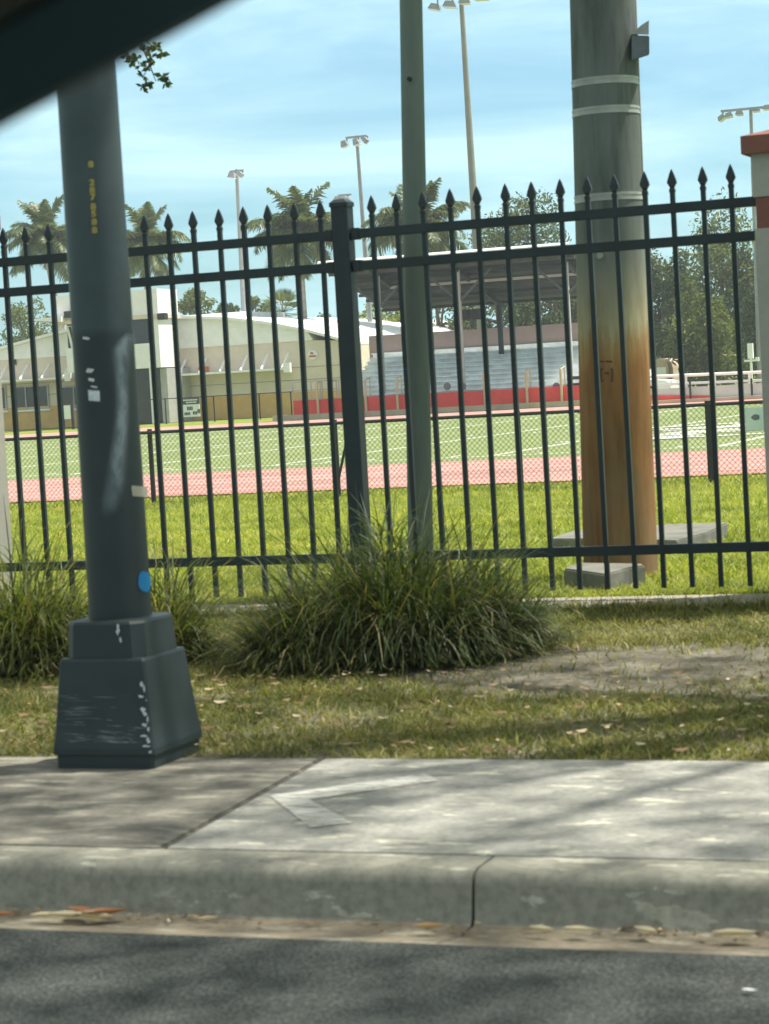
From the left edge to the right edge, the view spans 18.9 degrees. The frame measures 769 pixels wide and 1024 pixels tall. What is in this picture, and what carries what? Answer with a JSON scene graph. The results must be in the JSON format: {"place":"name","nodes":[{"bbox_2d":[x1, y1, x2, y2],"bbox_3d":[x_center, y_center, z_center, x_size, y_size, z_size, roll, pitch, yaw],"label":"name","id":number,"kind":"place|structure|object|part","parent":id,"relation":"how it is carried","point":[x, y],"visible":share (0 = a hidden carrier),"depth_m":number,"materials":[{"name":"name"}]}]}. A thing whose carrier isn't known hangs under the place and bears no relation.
{"place":"outdoors","nodes":[
{"label":"outdoors","id":0,"kind":"place"},
{"bbox_2d":[0,757,318,848],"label":"pavement","id":1,"kind":"structure","parent":0,"point":[45,801],"depth_m":6.31,"materials":[{"name":"grey concrete"}]},
{"bbox_2d":[53,67,201,768],"bbox_3d":[-1.419,-2.829,5.606,0.337,7.360,2.828,-2,3,21],"label":"street light","id":2,"kind":"object","parent":1,"relation":"on","point":[126,700],"visible":1,"depth_m":6.84,"materials":[{"name":"paint"}]},
{"bbox_2d":[5,399,762,437],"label":"track","id":3,"kind":"structure","parent":0,"point":[325,420],"depth_m":99.24,"materials":[{"name":"red rubber"}]},
{"bbox_2d":[650,371,762,403],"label":"access ramp","id":4,"kind":"structure","parent":3,"relation":"on","point":[702,393],"depth_m":93.23,"materials":[{"name":"white metal"}]},
{"bbox_2d":[0,928,768,1023],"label":"road","id":5,"kind":"structure","parent":0,"point":[62,977],"depth_m":4.59,"materials":[{"name":"grey asphalt"}]},
{"bbox_2d":[0,0,237,128],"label":"car","id":6,"kind":"object","parent":5,"relation":"on","point":[51,50],"visible":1,"depth_m":0.90,"materials":[{"name":"plastic"}]},
{"bbox_3d":[0.055,-0.107,0.955,1.764,0.519,0.114,-3,3,-1],"label":"window frame","id":7,"kind":"part","parent":6,"relation":"part of","materials":[{"name":"plastic"}]},
{"bbox_2d":[0,374,768,761],"bbox_3d":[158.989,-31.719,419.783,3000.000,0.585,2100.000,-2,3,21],"label":"ground","id":8,"kind":"structure","parent":0,"point":[646,658],"depth_m":7.82,"materials":[{"name":"green plant"}]},
{"bbox_2d":[0,223,13,605],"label":"masonry pillar","id":9,"kind":"structure","parent":8,"relation":"on","point":[4,491],"depth_m":11.35,"materials":[{"name":"paint"}]},
{"bbox_2d":[0,200,350,599],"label":"iron fence panel","id":10,"kind":"object","parent":9,"relation":"attached to","point":[222,275],"visible":0.73,"depth_m":10.71,"materials":[{"name":"black paint"}]},
{"bbox_2d":[0,295,58,345],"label":"broadleaf tree","id":11,"kind":"object","parent":8,"relation":"on","point":[17,318],"visible":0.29,"depth_m":169.36,"materials":[{"name":"green plant"}]},
{"bbox_2d":[6,194,68,330],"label":"royal palm","id":12,"kind":"object","parent":8,"relation":"on","point":[42,214],"visible":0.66,"depth_m":143.33,"materials":[{"name":"green plant"}]},
{"bbox_2d":[63,400,74,429],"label":"notice sign","id":13,"kind":"object","parent":8,"relation":"on","point":[68,411],"visible":0.79,"depth_m":117.16,"materials":[{"name":"metal"}]},
{"bbox_2d":[0,496,198,681],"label":"ornamental grass","id":14,"kind":"object","parent":8,"relation":"on","point":[30,643],"depth_m":8.90,"materials":[{"name":"green plant"}]},
{"bbox_2d":[34,289,192,423],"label":"entrance tower","id":15,"kind":"structure","parent":8,"relation":"on","point":[164,348],"depth_m":120.97,"materials":[{"name":"white paint"}]},
{"bbox_2d":[136,367,174,423],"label":"doorway","id":16,"kind":"structure","parent":15,"relation":"in","point":[142,375],"depth_m":122.26,"materials":[{"name":"grey metal"}]},
{"bbox_2d":[125,42,172,92],"bbox_3d":[2.266,-4.446,6.971,13.247,10.032,6.522,-2,3,21],"label":"street tree","id":17,"kind":"object","parent":8,"relation":"on","point":[163,78],"visible":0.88,"depth_m":10.10,"materials":[{"name":"green plant"}]},
{"bbox_2d":[125,201,190,288],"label":"royal palm","id":18,"kind":"object","parent":8,"relation":"on","point":[157,236],"visible":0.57,"depth_m":143.06,"materials":[{"name":"green plant"}]},
{"bbox_2d":[41,536,276,668],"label":"ornamental grass","id":19,"kind":"object","parent":8,"relation":"on","point":[187,636],"depth_m":9.01,"materials":[{"name":"green plant"}]},
{"bbox_2d":[177,287,219,314],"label":"broadleaf tree","id":20,"kind":"object","parent":8,"relation":"on","point":[186,304],"visible":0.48,"depth_m":169.50,"materials":[{"name":"green plant"}]},
{"bbox_2d":[138,391,292,423],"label":"perimeter fence","id":21,"kind":"object","parent":8,"relation":"on","point":[224,395],"visible":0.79,"depth_m":115.33,"materials":[{"name":"metal"}]},
{"bbox_2d":[182,398,199,416],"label":"notice board","id":22,"kind":"object","parent":21,"relation":"attached to","point":[191,408],"visible":0.98,"depth_m":115.60,"materials":[{"name":"white"}]},
{"bbox_2d":[0,311,454,430],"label":"gym building","id":23,"kind":"structure","parent":8,"relation":"on","point":[289,353],"depth_m":122.86,"materials":[{"name":"beige paint"}]},
{"bbox_2d":[2,386,8,411],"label":"window","id":24,"kind":"structure","parent":23,"relation":"in","point":[4,396],"depth_m":127.47,"materials":[{"name":"glass"}]},
{"bbox_2d":[16,385,50,411],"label":"window","id":25,"kind":"structure","parent":23,"relation":"in","point":[25,398],"depth_m":126.94,"materials":[{"name":"glass"}]},
{"bbox_2d":[62,386,75,409],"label":"window","id":26,"kind":"structure","parent":23,"relation":"in","point":[69,392],"depth_m":126.07,"materials":[{"name":"glass"}]},
{"bbox_2d":[215,302,240,312],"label":"broadleaf tree","id":27,"kind":"object","parent":8,"relation":"on","point":[231,307],"visible":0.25,"depth_m":174.38,"materials":[{"name":"green plant"}]},
{"bbox_2d":[227,169,245,310],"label":"light tower","id":28,"kind":"structure","parent":8,"relation":"on","point":[236,174],"depth_m":143.43,"materials":[{"name":"grey metal"}]},
{"bbox_2d":[0,845,492,943],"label":"kerb","id":29,"kind":"structure","parent":8,"relation":"on","point":[280,891],"depth_m":5.32,"materials":[{"name":"concrete"}]},
{"bbox_2d":[0,911,14,914],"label":"fallen leaf","id":30,"kind":"object","parent":29,"relation":"on","point":[4,913],"visible":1,"depth_m":5.41,"materials":[{"name":"brown plant"}]},
{"bbox_2d":[30,912,51,915],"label":"fallen leaf","id":31,"kind":"object","parent":29,"relation":"on","point":[42,914],"visible":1,"depth_m":5.37,"materials":[{"name":"beige plant"}]},
{"bbox_2d":[49,911,88,916],"bbox_3d":[-0.732,0.933,5.350,0.100,0.014,0.046,-2,3,21],"label":"fallen leaf","id":32,"kind":"object","parent":29,"relation":"on","point":[65,913],"visible":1,"depth_m":5.35,"materials":[{"name":"beige plant"}]},
{"bbox_2d":[68,906,89,911],"bbox_3d":[-0.710,0.930,5.395,0.084,0.013,0.045,-2,3,21],"label":"fallen leaf","id":33,"kind":"object","parent":29,"relation":"on","point":[79,908],"visible":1,"depth_m":5.41,"materials":[{"name":"brown plant"}]},
{"bbox_2d":[73,911,112,917],"bbox_3d":[-0.673,0.930,5.327,0.110,0.016,0.051,-2,3,21],"label":"fallen leaf","id":34,"kind":"object","parent":29,"relation":"on","point":[98,915],"visible":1,"depth_m":5.33,"materials":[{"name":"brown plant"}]},
{"bbox_2d":[82,907,128,913],"bbox_3d":[-0.648,0.927,5.359,0.110,0.016,0.051,-4,3,-11],"label":"fallen leaf","id":35,"kind":"object","parent":29,"relation":"on","point":[107,910],"visible":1,"depth_m":5.36,"materials":[{"name":"brown plant"}]},
{"bbox_2d":[197,916,217,918],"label":"fallen leaf","id":36,"kind":"object","parent":29,"relation":"on","point":[207,917],"visible":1,"depth_m":5.25,"materials":[{"name":"beige plant"}]},
{"bbox_2d":[0,908,767,944],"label":"gutter debris","id":37,"kind":"object","parent":29,"relation":"on","point":[465,931],"visible":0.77,"depth_m":5.11,"materials":[{"name":"brown plant"}]},
{"bbox_2d":[413,923,445,927],"bbox_3d":[0.098,0.905,5.049,0.074,0.011,0.036,-2,3,21],"label":"fallen leaf","id":38,"kind":"object","parent":29,"relation":"on","point":[428,925],"visible":1,"depth_m":5.05,"materials":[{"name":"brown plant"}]},
{"bbox_2d":[472,875,475,926],"bbox_3d":[0.180,0.915,5.080,0.040,0.200,0.450,-2,3,21],"label":"kerb joint","id":39,"kind":"object","parent":29,"relation":"on","point":[473,905],"visible":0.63,"depth_m":5.14,"materials":[{"name":"concrete"}]},
{"bbox_2d":[251,295,270,311],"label":"broadleaf tree","id":40,"kind":"object","parent":8,"relation":"on","point":[255,302],"visible":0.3,"depth_m":171.28,"materials":[{"name":"green plant"}]},
{"bbox_2d":[261,287,307,316],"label":"broadleaf tree","id":41,"kind":"object","parent":8,"relation":"on","point":[285,295],"visible":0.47,"depth_m":157.72,"materials":[{"name":"green plant"}]},
{"bbox_2d":[240,182,332,318],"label":"royal palm","id":42,"kind":"object","parent":8,"relation":"on","point":[283,255],"visible":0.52,"depth_m":130.53,"materials":[{"name":"green plant"}]},
{"bbox_2d":[187,534,408,678],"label":"ornamental grass","id":43,"kind":"object","parent":8,"relation":"on","point":[260,653],"depth_m":8.50,"materials":[{"name":"green plant"}]},
{"bbox_2d":[317,312,334,317],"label":"broadleaf tree","id":44,"kind":"object","parent":8,"relation":"on","point":[321,315],"visible":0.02,"depth_m":161.09,"materials":[{"name":"green plant"}]},
{"bbox_2d":[333,194,351,199],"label":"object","id":45,"kind":"structure","parent":8,"relation":"on","point":[342,195],"depth_m":148.93,"materials":[{"name":"white"}]},
{"bbox_2d":[340,135,372,321],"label":"light tower","id":46,"kind":"structure","parent":8,"relation":"on","point":[356,142],"depth_m":136.18,"materials":[{"name":"grey metal"}]},
{"bbox_2d":[0,308,753,366],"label":"woods","id":47,"kind":"object","parent":8,"relation":"on","point":[545,315],"depth_m":198.98,"materials":[{"name":"green plant"}]},
{"bbox_2d":[359,302,399,321],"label":"broadleaf tree","id":48,"kind":"object","parent":8,"relation":"on","point":[391,319],"visible":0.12,"depth_m":140.71,"materials":[{"name":"green plant"}]},
{"bbox_2d":[0,601,768,760],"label":"grass","id":49,"kind":"structure","parent":8,"relation":"on","point":[763,621],"depth_m":7.45,"materials":[{"name":"green plant"}]},
{"bbox_2d":[0,666,768,753],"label":"leaf litter","id":50,"kind":"object","parent":49,"relation":"on","point":[498,712],"visible":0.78,"depth_m":7.38,"materials":[{"name":"brown plant"}]},
{"bbox_2d":[5,400,765,507],"bbox_3d":[-1.069,-0.709,32.514,18.963,1.145,0.160,-2,3,21],"label":"chain link fence","id":51,"kind":"object","parent":8,"relation":"on","point":[708,445],"visible":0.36,"depth_m":32.08,"materials":[{"name":"metal"}]},
{"bbox_2d":[745,407,763,430],"bbox_3d":[5.149,-1.229,30.074,0.900,0.304,0.013,-2,3,21],"label":"banner","id":52,"kind":"object","parent":51,"relation":"attached to","point":[754,419],"visible":0.75,"depth_m":30.19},
{"bbox_2d":[194,471,614,678],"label":"ornamental grass","id":53,"kind":"object","parent":8,"relation":"on","point":[409,603],"depth_m":8.49,"materials":[{"name":"green plant"}]},
{"bbox_2d":[60,588,768,619],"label":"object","id":54,"kind":"structure","parent":8,"relation":"on","point":[615,605],"depth_m":9.68,"materials":[{"name":"grey concrete"}]},
{"bbox_2d":[360,177,469,256],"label":"royal palm","id":55,"kind":"object","parent":8,"relation":"on","point":[438,241],"visible":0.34,"depth_m":132.30,"materials":[{"name":"green plant"}]},
{"bbox_2d":[400,0,433,577],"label":"metal pole","id":56,"kind":"object","parent":8,"relation":"on","point":[412,109],"visible":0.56,"depth_m":10.90,"materials":[{"name":"metal"}]},
{"bbox_2d":[382,306,474,329],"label":"broadleaf tree","id":57,"kind":"object","parent":8,"relation":"on","point":[439,322],"visible":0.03,"depth_m":143.50,"materials":[{"name":"green plant"}]},
{"bbox_2d":[272,242,650,420],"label":"grandstand","id":58,"kind":"object","parent":8,"relation":"on","point":[553,335],"visible":0.6,"depth_m":105.56,"materials":[{"name":"grey metal"}]},
{"bbox_2d":[158,593,768,616],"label":"concrete edging","id":59,"kind":"object","parent":8,"relation":"on","point":[705,597],"depth_m":10.00,"materials":[{"name":"grey concrete"}]},
{"bbox_2d":[329,198,372,580],"bbox_3d":[-0.143,-0.486,10.470,0.090,1.870,0.090,-2,3,21],"label":"fence post","id":60,"kind":"object","parent":59,"relation":"on","point":[349,346],"visible":0.89,"depth_m":10.43,"materials":[{"name":"black metal"}]},
{"bbox_2d":[351,164,768,590],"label":"iron fence panel","id":61,"kind":"object","parent":60,"relation":"attached to","point":[508,254],"visible":0.9,"depth_m":10.09,"materials":[{"name":"black paint"}]},
{"bbox_2d":[371,499,607,662],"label":"ornamental grass","id":62,"kind":"object","parent":8,"relation":"on","point":[530,635],"depth_m":8.66,"materials":[{"name":"green plant"}]},
{"bbox_2d":[449,301,547,329],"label":"broadleaf tree","id":63,"kind":"object","parent":8,"relation":"on","point":[505,314],"visible":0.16,"depth_m":140.34,"materials":[{"name":"green plant"}]},
{"bbox_2d":[465,187,571,320],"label":"broadleaf tree","id":64,"kind":"object","parent":8,"relation":"on","point":[517,237],"visible":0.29,"depth_m":144.82,"materials":[{"name":"green plant"}]},
{"bbox_2d":[508,299,577,326],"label":"broadleaf tree","id":65,"kind":"object","parent":8,"relation":"on","point":[555,311],"visible":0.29,"depth_m":138.56,"materials":[{"name":"green plant"}]},
{"bbox_2d":[440,856,768,955],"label":"kerb","id":66,"kind":"structure","parent":8,"relation":"on","point":[514,895],"depth_m":5.00,"materials":[{"name":"concrete"}]},
{"bbox_2d":[529,925,552,929],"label":"fallen leaf","id":67,"kind":"object","parent":66,"relation":"on","point":[541,927],"visible":1,"depth_m":4.98,"materials":[{"name":"beige plant"}]},
{"bbox_2d":[564,925,594,930],"bbox_3d":[0.418,0.893,4.947,0.070,0.010,0.032,-2,3,21],"label":"fallen leaf","id":68,"kind":"object","parent":66,"relation":"on","point":[579,928],"visible":1,"depth_m":4.95,"materials":[{"name":"beige plant"}]},
{"bbox_2d":[634,926,656,931],"bbox_3d":[0.556,0.887,4.907,0.063,0.010,0.037,-2,3,21],"label":"fallen leaf","id":69,"kind":"object","parent":66,"relation":"on","point":[646,928],"visible":1,"depth_m":4.91,"materials":[{"name":"beige plant"}]},
{"bbox_2d":[712,928,755,934],"bbox_3d":[0.733,0.880,4.829,0.093,0.014,0.045,-2,3,21],"label":"fallen leaf","id":70,"kind":"object","parent":66,"relation":"on","point":[731,931],"visible":1,"depth_m":4.83,"materials":[{"name":"beige plant"}]},
{"bbox_2d":[564,563,645,591],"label":"concrete block","id":71,"kind":"structure","parent":8,"relation":"on","point":[593,574],"depth_m":10.67,"materials":[{"name":"grey concrete"}]},
{"bbox_2d":[570,0,657,577],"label":"concrete pole","id":72,"kind":"object","parent":8,"relation":"on","point":[609,46],"visible":0.86,"depth_m":11.10,"materials":[{"name":"concrete"}]},
{"bbox_2d":[553,522,727,546],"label":"concrete slab","id":73,"kind":"structure","parent":8,"relation":"on","point":[677,533],"depth_m":13.54,"materials":[{"name":"grey concrete"}]},
{"bbox_2d":[650,379,678,388],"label":"parked car","id":74,"kind":"object","parent":8,"relation":"on","point":[667,381],"visible":0.15,"depth_m":106.28,"materials":[{"name":"white paint"}]},
{"bbox_2d":[651,247,703,385],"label":"broadleaf tree","id":75,"kind":"object","parent":8,"relation":"on","point":[666,310],"visible":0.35,"depth_m":129.73,"materials":[{"name":"green plant"}]},
{"bbox_2d":[663,291,736,386],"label":"broadleaf tree","id":76,"kind":"object","parent":8,"relation":"on","point":[695,348],"visible":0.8,"depth_m":118.91,"materials":[{"name":"green plant"}]},
{"bbox_2d":[681,186,756,384],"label":"broadleaf tree","id":77,"kind":"object","parent":8,"relation":"on","point":[722,274],"visible":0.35,"depth_m":135.07,"materials":[{"name":"green plant"}]},
{"bbox_2d":[740,271,756,382],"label":"broadleaf tree","id":78,"kind":"object","parent":8,"relation":"on","point":[747,318],"visible":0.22,"depth_m":124.36,"materials":[{"name":"green plant"}]},
{"bbox_2d":[0,0,768,358],"label":"sky","id":79,"kind":"structure","parent":0,"point":[271,90],"materials":[{"name":"blue"}]},
{"bbox_2d":[5,404,764,479],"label":"turf field","id":80,"kind":"structure","parent":0,"point":[672,442],"depth_m":58.33,"materials":[{"name":"green plant"}]},
{"bbox_2d":[6,399,764,497],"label":"painted lines","id":81,"kind":"object","parent":80,"relation":"on","point":[397,448],"visible":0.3,"depth_m":46.51,"materials":[{"name":"white paint"}]},
{"bbox_2d":[566,423,763,441],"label":"painted turf emblem","id":82,"kind":"object","parent":80,"relation":"on","point":[689,432],"visible":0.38,"depth_m":52.46,"materials":[{"name":"white paint"}]},
{"bbox_2d":[8,448,765,501],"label":"track","id":83,"kind":"structure","parent":0,"point":[671,468],"depth_m":38.47,"materials":[{"name":"rubber"}]},
{"bbox_2d":[9,472,768,610],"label":"grass","id":84,"kind":"structure","parent":0,"point":[703,511],"depth_m":17.21,"materials":[{"name":"green plant"}]},
{"bbox_2d":[428,0,489,328],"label":"light tower","id":85,"kind":"structure","parent":0,"point":[448,4],"depth_m":115.70,"materials":[{"name":"metal"}]},
{"bbox_2d":[167,759,768,861],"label":"pavement","id":86,"kind":"structure","parent":0,"point":[671,810],"depth_m":5.80,"materials":[{"name":"grey concrete"}]},
{"bbox_2d":[270,774,435,826],"bbox_3d":[-0.134,0.758,6.105,0.394,0.001,0.745,-2,3,21],"label":"pavement marking","id":87,"kind":"object","parent":86,"relation":"on","point":[399,781],"visible":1,"depth_m":6.16,"materials":[{"name":"paint"}]},
{"bbox_2d":[656,358,679,387],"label":"arched shed","id":88,"kind":"structure","parent":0,"point":[663,367],"depth_m":120.50,"materials":[{"name":"beige concrete"}]},
{"bbox_2d":[656,367,666,378],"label":"door","id":89,"kind":"structure","parent":88,"relation":"in","point":[660,370],"depth_m":120.42,"materials":[{"name":"white metal"}]},
{"bbox_2d":[717,104,768,383],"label":"light tower","id":90,"kind":"structure","parent":0,"point":[722,117],"depth_m":120.09,"materials":[{"name":"grey metal"}]},
{"bbox_2d":[744,343,758,378],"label":"signal post","id":91,"kind":"object","parent":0,"point":[750,351],"visible":0.91,"depth_m":110.70,"materials":[{"name":"white metal"}]},
{"bbox_2d":[740,130,768,523],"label":"masonry pillar","id":92,"kind":"structure","parent":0,"point":[755,147],"depth_m":9.51,"materials":[{"name":"paint"}]}
]}

